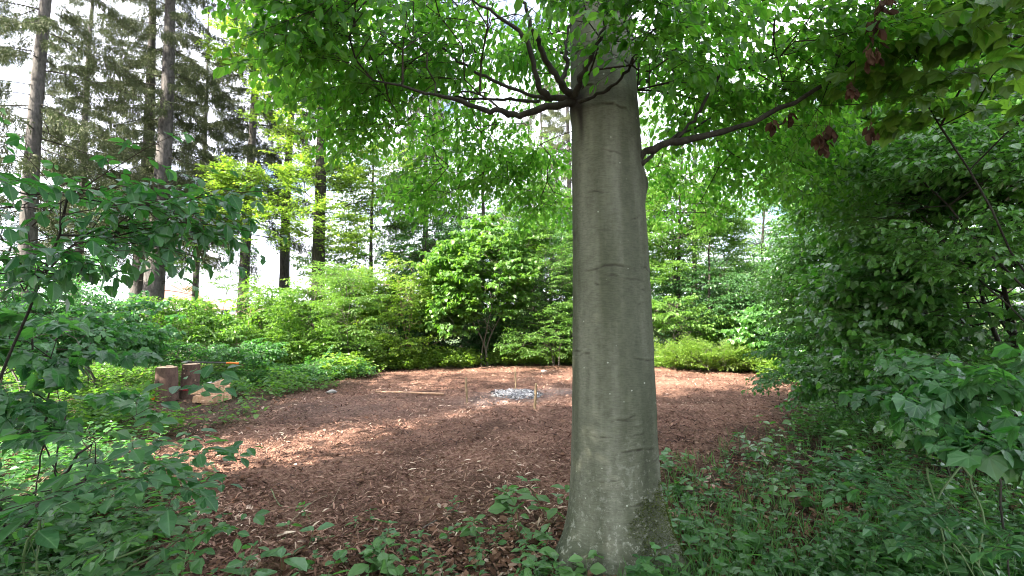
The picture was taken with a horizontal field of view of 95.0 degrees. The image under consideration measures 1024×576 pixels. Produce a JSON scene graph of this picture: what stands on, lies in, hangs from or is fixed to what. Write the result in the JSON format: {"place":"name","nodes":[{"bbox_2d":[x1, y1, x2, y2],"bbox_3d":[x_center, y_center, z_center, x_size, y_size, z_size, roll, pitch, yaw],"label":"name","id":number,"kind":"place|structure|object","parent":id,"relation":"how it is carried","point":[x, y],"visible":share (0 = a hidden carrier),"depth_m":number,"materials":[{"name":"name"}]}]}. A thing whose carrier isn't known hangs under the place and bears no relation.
{"place":"outdoors","nodes":[
{"label":"outdoors","id":0,"kind":"place"},
{"bbox_2d":[0,315,1023,575],"bbox_3d":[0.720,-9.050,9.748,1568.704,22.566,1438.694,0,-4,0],"label":"ground","id":1,"kind":"structure","parent":0,"point":[426,439],"depth_m":5.57,"materials":[{"name":"soil"}]},
{"bbox_2d":[0,0,28,247],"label":"spruce tree","id":2,"kind":"object","parent":1,"relation":"on","point":[1,9],"visible":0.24,"depth_m":16.81,"materials":[{"name":"green plant"}]},
{"bbox_2d":[0,256,134,399],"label":"shrub","id":3,"kind":"object","parent":1,"relation":"on","point":[95,300],"visible":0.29,"depth_m":9.04,"materials":[{"name":"green plant"}]},
{"bbox_2d":[0,0,143,316],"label":"spruce tree","id":4,"kind":"object","parent":1,"relation":"on","point":[78,102],"visible":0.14,"depth_m":21.15,"materials":[{"name":"green plant"}]},
{"bbox_2d":[0,292,149,419],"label":"shrub","id":5,"kind":"object","parent":1,"relation":"on","point":[112,335],"visible":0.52,"depth_m":6.58,"materials":[{"name":"green plant"}]},
{"bbox_2d":[0,305,166,517],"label":"sapling","id":6,"kind":"object","parent":1,"relation":"on","point":[59,373],"visible":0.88,"depth_m":3.06,"materials":[{"name":"green plant"}]},
{"bbox_2d":[0,0,170,370],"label":"spruce tree","id":7,"kind":"object","parent":1,"relation":"on","point":[41,28],"visible":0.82,"depth_m":13.98,"materials":[{"name":"green plant"}]},
{"bbox_2d":[2,290,185,393],"bbox_3d":[-8.330,1.142,9.369,3.814,2.200,2.822,0,-4,0],"label":"shrub","id":8,"kind":"object","parent":1,"relation":"on","point":[154,334],"visible":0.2,"depth_m":9.13,"materials":[{"name":"green plant"}]},
{"bbox_2d":[11,0,220,319],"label":"spruce tree","id":9,"kind":"object","parent":1,"relation":"on","point":[136,288],"visible":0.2,"depth_m":18.43,"materials":[{"name":"green plant"}]},
{"bbox_2d":[0,364,262,554],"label":"sapling","id":10,"kind":"object","parent":1,"relation":"on","point":[18,514],"visible":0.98,"depth_m":2.25,"materials":[{"name":"green plant"}]},
{"bbox_2d":[0,506,269,575],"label":"seedling clump","id":11,"kind":"object","parent":1,"relation":"on","point":[196,564],"visible":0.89,"depth_m":2.27,"materials":[{"name":"green plant"}]},
{"bbox_2d":[45,0,255,342],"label":"spruce tree","id":12,"kind":"object","parent":1,"relation":"on","point":[163,155],"visible":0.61,"depth_m":16.99,"materials":[{"name":"green plant"}]},
{"bbox_2d":[0,108,302,379],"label":"elder shrub","id":13,"kind":"object","parent":1,"relation":"on","point":[165,239],"visible":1,"depth_m":2.46,"materials":[{"name":"green plant"}]},
{"bbox_2d":[154,366,178,401],"bbox_3d":[-6.358,1.760,8.647,0.375,0.616,0.369,0,-4,0],"label":"upright log","id":14,"kind":"object","parent":1,"relation":"on","point":[167,377],"visible":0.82,"depth_m":8.51,"materials":[{"name":"brown wood"}]},
{"bbox_2d":[0,373,349,575],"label":"undergrowth","id":15,"kind":"object","parent":1,"relation":"on","point":[70,549],"visible":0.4,"depth_m":2.87,"materials":[{"name":"green plant"}]},
{"bbox_2d":[94,295,269,379],"bbox_3d":[-8.626,1.285,12.044,4.512,2.287,2.927,-1,-4,13],"label":"shrub","id":16,"kind":"object","parent":1,"relation":"on","point":[207,335],"visible":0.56,"depth_m":12.00,"materials":[{"name":"green plant"}]},
{"bbox_2d":[164,285,200,311],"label":"house","id":17,"kind":"structure","parent":1,"relation":"on","point":[171,293],"depth_m":104.32,"materials":[{"name":"paint"}]},
{"bbox_2d":[179,363,200,398],"bbox_3d":[-6.176,1.777,8.997,0.325,0.654,0.319,0,-4,0],"label":"upright log","id":18,"kind":"object","parent":1,"relation":"on","point":[193,377],"visible":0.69,"depth_m":8.88,"materials":[{"name":"brown wood"}]},
{"bbox_2d":[181,361,238,364],"bbox_3d":[-5.782,1.437,9.027,1.052,0.071,0.160,0,-4,0],"label":"splitting axe","id":19,"kind":"object","parent":18,"relation":"on","point":[237,363],"visible":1,"depth_m":9.01,"materials":[{"name":"orange plastic"}]},
{"bbox_2d":[113,337,288,369],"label":"shrub","id":20,"kind":"object","parent":1,"relation":"on","point":[254,352],"visible":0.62,"depth_m":10.41,"materials":[{"name":"green plant"}]},
{"bbox_2d":[192,395,218,402],"bbox_3d":[-5.464,1.972,8.381,0.424,0.132,0.155,0,-4,6],"label":"firewood billet","id":21,"kind":"object","parent":1,"relation":"on","point":[197,398],"visible":0.78,"depth_m":8.32,"materials":[{"name":"brown wood"}]},
{"bbox_2d":[160,6,268,349],"bbox_3d":[-16.736,-6.116,25.760,6.630,19.205,6.260,0,-4,0],"label":"spruce tree","id":22,"kind":"object","parent":1,"relation":"on","point":[219,114],"visible":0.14,"depth_m":25.56,"materials":[{"name":"green plant"}]},
{"bbox_2d":[200,392,231,404],"bbox_3d":[-5.313,1.997,8.432,0.474,0.229,0.154,3,-5,-34],"label":"firewood billet","id":23,"kind":"object","parent":1,"relation":"on","point":[220,397],"visible":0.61,"depth_m":8.41,"materials":[{"name":"brown wood"}]},
{"bbox_2d":[174,230,267,345],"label":"sapling","id":24,"kind":"object","parent":1,"relation":"on","point":[219,277],"visible":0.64,"depth_m":15.82,"materials":[{"name":"green plant"}]},
{"bbox_2d":[203,300,250,315],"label":"house","id":25,"kind":"structure","parent":1,"relation":"on","point":[229,304],"depth_m":117.56,"materials":[{"name":"paint"}]},
{"bbox_2d":[186,305,270,349],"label":"shrub","id":26,"kind":"object","parent":1,"relation":"on","point":[230,319],"visible":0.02,"depth_m":18.25,"materials":[{"name":"green plant"}]},
{"bbox_2d":[178,271,295,367],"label":"sapling","id":27,"kind":"object","parent":1,"relation":"on","point":[259,291],"visible":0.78,"depth_m":12.60,"materials":[{"name":"green plant"}]},
{"bbox_2d":[164,0,338,316],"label":"spruce tree","id":28,"kind":"object","parent":1,"relation":"on","point":[250,150],"visible":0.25,"depth_m":19.06,"materials":[{"name":"green plant"}]},
{"bbox_2d":[206,294,312,365],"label":"shrub","id":29,"kind":"object","parent":1,"relation":"on","point":[258,322],"visible":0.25,"depth_m":14.37,"materials":[{"name":"green plant"}]},
{"bbox_2d":[209,0,343,314],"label":"spruce tree","id":30,"kind":"object","parent":1,"relation":"on","point":[284,267],"visible":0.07,"depth_m":21.93,"materials":[{"name":"green plant"}]},
{"bbox_2d":[255,546,316,575],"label":"seedling","id":31,"kind":"object","parent":1,"relation":"on","point":[301,563],"visible":0.86,"depth_m":2.78,"materials":[{"name":"green plant"}]},
{"bbox_2d":[199,345,377,390],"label":"bush","id":32,"kind":"object","parent":1,"relation":"on","point":[313,367],"visible":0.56,"depth_m":11.02,"materials":[{"name":"green plant"}]},
{"bbox_2d":[276,520,302,538],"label":"seedling","id":33,"kind":"object","parent":1,"relation":"on","point":[287,523],"visible":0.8,"depth_m":3.39,"materials":[{"name":"green plant"}]},
{"bbox_2d":[186,0,422,332],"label":"tree","id":34,"kind":"object","parent":1,"relation":"on","point":[318,209],"visible":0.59,"depth_m":16.08,"materials":[{"name":"green plant"}]},
{"bbox_2d":[252,260,373,364],"bbox_3d":[-6.021,0.851,14.523,3.492,3.608,3.646,1,-4,-13],"label":"shrub","id":35,"kind":"object","parent":1,"relation":"on","point":[292,330],"visible":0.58,"depth_m":13.83,"materials":[{"name":"green plant"}]},
{"bbox_2d":[293,522,333,555],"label":"seedling","id":36,"kind":"object","parent":1,"relation":"on","point":[325,525],"visible":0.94,"depth_m":3.13,"materials":[{"name":"green plant"}]},
{"bbox_2d":[305,258,397,356],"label":"sapling","id":37,"kind":"object","parent":1,"relation":"on","point":[330,281],"visible":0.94,"depth_m":13.33,"materials":[{"name":"green plant"}]},
{"bbox_2d":[301,314,412,357],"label":"shrub","id":38,"kind":"object","parent":1,"relation":"on","point":[377,331],"visible":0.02,"depth_m":17.85,"materials":[{"name":"green plant"}]},
{"bbox_2d":[289,147,454,300],"bbox_3d":[-5.744,-1.736,20.000,6.489,9.665,5.064,0,-4,0],"label":"broadleaf tree","id":39,"kind":"object","parent":1,"relation":"on","point":[400,226],"visible":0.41,"depth_m":19.98,"materials":[{"name":"green plant"}]},
{"bbox_2d":[348,552,406,575],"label":"seedling","id":40,"kind":"object","parent":1,"relation":"on","point":[387,567],"visible":0.97,"depth_m":2.72,"materials":[{"name":"green plant"}]},
{"bbox_2d":[358,532,401,572],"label":"seedling","id":41,"kind":"object","parent":1,"relation":"on","point":[377,542],"visible":0.77,"depth_m":2.86,"materials":[{"name":"green plant"}]},
{"bbox_2d":[378,520,397,537],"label":"seedling","id":42,"kind":"object","parent":1,"relation":"on","point":[391,531],"visible":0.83,"depth_m":3.29,"materials":[{"name":"green plant"}]},
{"bbox_2d":[335,251,444,356],"bbox_3d":[-3.982,0.799,15.219,4.031,3.695,3.049,-2,-5,30],"label":"shrub","id":43,"kind":"object","parent":1,"relation":"on","point":[414,300],"visible":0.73,"depth_m":14.55,"materials":[{"name":"green plant"}]},
{"bbox_2d":[228,495,570,575],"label":"seedling cover","id":44,"kind":"object","parent":1,"relation":"on","point":[525,564],"visible":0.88,"depth_m":2.85,"materials":[{"name":"green plant"}]},
{"bbox_2d":[375,391,443,394],"bbox_3d":[-2.094,2.126,9.530,1.533,0.060,0.047,-1,-4,16],"label":"wooden pole","id":45,"kind":"object","parent":1,"relation":"on","point":[433,393],"visible":0.9,"depth_m":9.48,"materials":[{"name":"brown wood"}]},
{"bbox_2d":[368,298,457,355],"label":"shrub","id":46,"kind":"object","parent":1,"relation":"on","point":[452,338],"visible":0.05,"depth_m":18.48,"materials":[{"name":"green plant"}]},
{"bbox_2d":[360,2,481,334],"bbox_3d":[-4.166,-6.204,24.506,6.022,19.205,6.362,3,-5,-36],"label":"spruce tree","id":47,"kind":"object","parent":1,"relation":"on","point":[433,157],"visible":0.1,"depth_m":24.08,"materials":[{"name":"green plant"}]},
{"bbox_2d":[374,241,480,338],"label":"broadleaf tree","id":48,"kind":"object","parent":1,"relation":"on","point":[394,258],"visible":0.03,"depth_m":23.56,"materials":[{"name":"green plant"}]},
{"bbox_2d":[372,213,493,352],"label":"broadleaf tree","id":49,"kind":"object","parent":1,"relation":"on","point":[445,230],"visible":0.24,"depth_m":18.41,"materials":[{"name":"green plant"}]},
{"bbox_2d":[400,308,511,351],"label":"shrub","id":50,"kind":"object","parent":1,"relation":"on","point":[446,344],"visible":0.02,"depth_m":19.14,"materials":[{"name":"green plant"}]},
{"bbox_2d":[102,365,814,575],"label":"wood chips","id":51,"kind":"object","parent":1,"relation":"on","point":[337,534],"visible":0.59,"depth_m":4.59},
{"bbox_2d":[0,343,936,438],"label":"herb belt","id":52,"kind":"object","parent":1,"relation":"on","point":[114,376],"visible":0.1,"depth_m":9.27,"materials":[{"name":"green plant"}]},
{"bbox_2d":[456,514,489,544],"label":"seedling","id":53,"kind":"object","parent":1,"relation":"on","point":[466,531],"visible":0.98,"depth_m":3.24,"materials":[{"name":"green plant"}]},
{"bbox_2d":[387,293,572,351],"bbox_3d":[-0.700,1.472,17.196,7.562,2.699,3.359,0,-4,0],"label":"shrub","id":54,"kind":"object","parent":1,"relation":"on","point":[465,341],"visible":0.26,"depth_m":16.86,"materials":[{"name":"green plant"}]},
{"bbox_2d":[410,204,559,366],"bbox_3d":[-0.794,-0.167,15.703,5.022,5.694,4.102,0,-4,0],"label":"maple shrub","id":55,"kind":"object","parent":1,"relation":"on","point":[454,297],"visible":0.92,"depth_m":14.84,"materials":[{"name":"green plant"}]},
{"bbox_2d":[400,111,571,313],"bbox_3d":[-1.169,-2.752,22.520,10.219,12.044,5.474,0,-4,0],"label":"broadleaf tree","id":56,"kind":"object","parent":1,"relation":"on","point":[484,206],"visible":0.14,"depth_m":22.22,"materials":[{"name":"green plant"}]},
{"bbox_2d":[432,205,547,321],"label":"broadleaf tree","id":57,"kind":"object","parent":1,"relation":"on","point":[492,260],"depth_m":25.55,"materials":[{"name":"green plant"}]},
{"bbox_2d":[494,487,520,513],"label":"seedling","id":58,"kind":"object","parent":1,"relation":"on","point":[505,504],"visible":0.47,"depth_m":3.75,"materials":[{"name":"green plant"}]},
{"bbox_2d":[0,361,1023,575],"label":"leaf litter","id":59,"kind":"object","parent":1,"relation":"on","point":[495,556],"visible":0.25,"depth_m":3.46,"materials":[{"name":"brown plant"}]},
{"bbox_2d":[471,298,560,350],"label":"shrub","id":60,"kind":"object","parent":1,"relation":"on","point":[511,323],"visible":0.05,"depth_m":19.37,"materials":[{"name":"green plant"}]},
{"bbox_2d":[460,204,572,342],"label":"broadleaf tree","id":61,"kind":"object","parent":1,"relation":"on","point":[558,243],"visible":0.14,"depth_m":18.16,"materials":[{"name":"green plant"}]},
{"bbox_2d":[490,388,542,399],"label":"campfire ash","id":62,"kind":"object","parent":1,"relation":"on","point":[511,393],"visible":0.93,"depth_m":9.20},
{"bbox_2d":[488,485,549,546],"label":"seedling","id":63,"kind":"object","parent":1,"relation":"on","point":[496,508],"visible":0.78,"depth_m":3.29,"materials":[{"name":"green plant"}]},
{"bbox_2d":[486,224,572,365],"bbox_3d":[1.066,0.284,15.839,4.038,4.807,3.523,0,-4,0],"label":"shrub","id":64,"kind":"object","parent":1,"relation":"on","point":[564,306],"visible":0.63,"depth_m":15.08,"materials":[{"name":"green plant"}]},
{"bbox_2d":[489,200,572,325],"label":"broadleaf tree","id":65,"kind":"object","parent":1,"relation":"on","point":[534,277],"visible":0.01,"depth_m":24.01,"materials":[{"name":"green plant"}]},
{"bbox_2d":[505,68,570,292],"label":"spruce tree","id":66,"kind":"object","parent":1,"relation":"on","point":[545,128],"visible":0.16,"depth_m":30.77,"materials":[{"name":"green plant"}]},
{"bbox_2d":[516,476,569,519],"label":"seedling","id":67,"kind":"object","parent":1,"relation":"on","point":[552,512],"visible":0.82,"depth_m":3.48,"materials":[{"name":"green plant"}]},
{"bbox_2d":[520,546,574,575],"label":"seedling","id":68,"kind":"object","parent":1,"relation":"on","point":[548,551],"visible":0.81,"depth_m":2.67,"materials":[{"name":"green plant"}]},
{"bbox_2d":[526,39,572,299],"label":"spruce tree","id":69,"kind":"object","parent":1,"relation":"on","point":[565,138],"visible":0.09,"depth_m":27.44,"materials":[{"name":"green plant"}]},
{"bbox_2d":[319,343,798,379],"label":"edge herbs","id":70,"kind":"object","parent":1,"relation":"on","point":[433,358],"visible":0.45,"depth_m":14.54,"materials":[{"name":"green plant"}]},
{"bbox_2d":[556,550,606,575],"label":"seedling","id":71,"kind":"object","parent":1,"relation":"on","point":[597,568],"visible":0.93,"depth_m":2.65,"materials":[{"name":"green plant"}]},
{"bbox_2d":[201,0,1023,575],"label":"beech tree","id":72,"kind":"object","parent":1,"relation":"on","point":[617,510],"visible":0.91,"depth_m":3.00,"materials":[{"name":"green plant"}]},
{"bbox_2d":[546,208,697,319],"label":"broadleaf tree","id":73,"kind":"object","parent":1,"relation":"on","point":[652,271],"depth_m":23.24,"materials":[{"name":"green plant"}]},
{"bbox_2d":[636,542,675,572],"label":"seedling","id":74,"kind":"object","parent":1,"relation":"on","point":[662,557],"visible":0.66,"depth_m":2.57,"materials":[{"name":"green plant"}]},
{"bbox_2d":[653,321,697,349],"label":"shrub","id":75,"kind":"object","parent":1,"relation":"on","point":[667,340],"visible":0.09,"depth_m":19.98,"materials":[{"name":"green plant"}]},
{"bbox_2d":[671,518,692,542],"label":"seedling","id":76,"kind":"object","parent":1,"relation":"on","point":[684,537],"visible":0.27,"depth_m":2.99,"materials":[{"name":"green plant"}]},
{"bbox_2d":[673,478,709,507],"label":"seedling","id":77,"kind":"object","parent":1,"relation":"on","point":[689,487],"visible":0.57,"depth_m":4.00,"materials":[{"name":"green plant"}]},
{"bbox_2d":[652,293,737,347],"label":"shrub","id":78,"kind":"object","parent":1,"relation":"on","point":[660,321],"visible":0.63,"depth_m":15.84,"materials":[{"name":"green plant"}]},
{"bbox_2d":[647,190,747,335],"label":"broadleaf tree","id":79,"kind":"object","parent":1,"relation":"on","point":[723,261],"visible":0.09,"depth_m":23.54,"materials":[{"name":"green plant"}]},
{"bbox_2d":[656,292,738,348],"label":"shrub","id":80,"kind":"object","parent":1,"relation":"on","point":[695,332],"visible":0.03,"depth_m":20.77,"materials":[{"name":"green plant"}]},
{"bbox_2d":[642,144,768,344],"bbox_3d":[6.300,-1.384,17.890,6.088,8.665,4.587,2,-5,-29],"label":"broadleaf tree","id":81,"kind":"object","parent":1,"relation":"on","point":[659,267],"visible":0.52,"depth_m":17.35,"materials":[{"name":"green plant"}]},
{"bbox_2d":[654,331,767,371],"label":"shrub","id":82,"kind":"object","parent":1,"relation":"on","point":[692,348],"visible":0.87,"depth_m":13.43,"materials":[{"name":"green plant"}]},
{"bbox_2d":[655,250,768,340],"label":"broadleaf tree","id":83,"kind":"object","parent":1,"relation":"on","point":[706,269],"visible":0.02,"depth_m":29.02,"materials":[{"name":"green plant"}]},
{"bbox_2d":[651,235,787,350],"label":"broadleaf tree","id":84,"kind":"object","parent":1,"relation":"on","point":[736,304],"visible":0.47,"depth_m":16.35,"materials":[{"name":"green plant"}]},
{"bbox_2d":[638,57,814,290],"bbox_3d":[12.679,-4.537,23.430,16.208,15.730,6.551,0,-4,0],"label":"broadleaf tree","id":85,"kind":"object","parent":1,"relation":"on","point":[649,141],"visible":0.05,"depth_m":23.43,"materials":[{"name":"green plant"}]},
{"bbox_2d":[680,237,791,308],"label":"broadleaf tree","id":86,"kind":"object","parent":1,"relation":"on","point":[714,263],"visible":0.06,"depth_m":24.64,"materials":[{"name":"green plant"}]},
{"bbox_2d":[697,188,816,340],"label":"broadleaf tree","id":87,"kind":"object","parent":1,"relation":"on","point":[757,274],"visible":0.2,"depth_m":18.47,"materials":[{"name":"green plant"}]},
{"bbox_2d":[720,284,820,355],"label":"shrub","id":88,"kind":"object","parent":1,"relation":"on","point":[747,320],"visible":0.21,"depth_m":13.21,"materials":[{"name":"green plant"}]},
{"bbox_2d":[760,478,800,508],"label":"seedling","id":89,"kind":"object","parent":1,"relation":"on","point":[773,488],"visible":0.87,"depth_m":3.70,"materials":[{"name":"green plant"}]},
{"bbox_2d":[617,424,1023,575],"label":"grass","id":90,"kind":"structure","parent":1,"relation":"on","point":[743,566],"depth_m":3.30,"materials":[{"name":"green plant"}]},
{"bbox_2d":[741,332,903,431],"bbox_3d":[3.939,1.309,6.247,1.562,1.426,2.710,-1,-4,20],"label":"shrub","id":91,"kind":"object","parent":1,"relation":"on","point":[813,392],"visible":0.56,"depth_m":6.26,"materials":[{"name":"green plant"}]},
{"bbox_2d":[624,414,1023,575],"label":"ground cover","id":92,"kind":"object","parent":1,"relation":"on","point":[832,543],"visible":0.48,"depth_m":2.93,"materials":[{"name":"green plant"}]},
{"bbox_2d":[635,421,1023,575],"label":"maple seedlings","id":93,"kind":"object","parent":1,"relation":"on","point":[752,538],"visible":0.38,"depth_m":2.95,"materials":[{"name":"green plant"}]},
{"bbox_2d":[748,205,942,313],"bbox_3d":[16.560,-1.340,23.118,8.257,9.300,8.082,0,-4,0],"label":"broadleaf tree","id":94,"kind":"object","parent":1,"relation":"on","point":[768,229],"visible":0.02,"depth_m":24.04,"materials":[{"name":"green plant"}]},
{"bbox_2d":[736,162,966,379],"bbox_3d":[5.567,-0.528,7.353,3.691,5.282,3.340,0,-4,0],"label":"hornbeam tree","id":95,"kind":"object","parent":1,"relation":"on","point":[790,261],"visible":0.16,"depth_m":7.67,"materials":[{"name":"green plant"}]},
{"bbox_2d":[733,368,1023,575],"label":"shade herbs","id":96,"kind":"object","parent":1,"relation":"on","point":[847,427],"visible":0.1,"depth_m":4.82,"materials":[{"name":"green plant"}]},
{"bbox_2d":[750,13,1023,346],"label":"broadleaf tree","id":97,"kind":"object","parent":1,"relation":"on","point":[975,226],"depth_m":10.58,"materials":[{"name":"green plant"}]},
{"bbox_2d":[773,325,1023,488],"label":"shrub","id":98,"kind":"object","parent":1,"relation":"on","point":[854,368],"visible":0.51,"depth_m":4.86,"materials":[{"name":"green plant"}]},
{"bbox_2d":[776,88,1023,321],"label":"hazel tree","id":99,"kind":"object","parent":1,"relation":"on","point":[914,168],"visible":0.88,"depth_m":3.66,"materials":[{"name":"green plant"}]},
{"bbox_2d":[782,21,1023,416],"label":"maple tree","id":100,"kind":"object","parent":1,"relation":"on","point":[898,304],"visible":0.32,"depth_m":4.97,"materials":[{"name":"green plant"}]},
{"bbox_2d":[795,0,1023,271],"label":"maple tree","id":101,"kind":"object","parent":1,"relation":"on","point":[893,124],"visible":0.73,"depth_m":2.67,"materials":[{"name":"green plant"}]},
{"bbox_2d":[801,445,1023,575],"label":"seedling clump","id":102,"kind":"object","parent":1,"relation":"on","point":[993,551],"visible":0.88,"depth_m":2.46,"materials":[{"name":"green plant"}]},
{"bbox_2d":[838,343,1023,575],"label":"shrub","id":103,"kind":"object","parent":1,"relation":"on","point":[936,399],"visible":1,"depth_m":2.13,"materials":[{"name":"green plant"}]},
{"bbox_2d":[899,290,1020,360],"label":"shrub","id":104,"kind":"object","parent":1,"relation":"on","point":[990,345],"visible":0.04,"depth_m":12.45,"materials":[{"name":"green plant"}]},
{"bbox_2d":[959,288,1023,360],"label":"shrub","id":105,"kind":"object","parent":1,"relation":"on","point":[1003,333],"visible":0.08,"depth_m":12.08,"materials":[{"name":"green plant"}]},
{"bbox_2d":[0,0,1023,305],"label":"sky","id":106,"kind":"structure","parent":0,"point":[272,261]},
{"bbox_2d":[59,309,1002,346],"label":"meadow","id":107,"kind":"structure","parent":0,"point":[523,313],"depth_m":34.48,"materials":[{"name":"green plant"}]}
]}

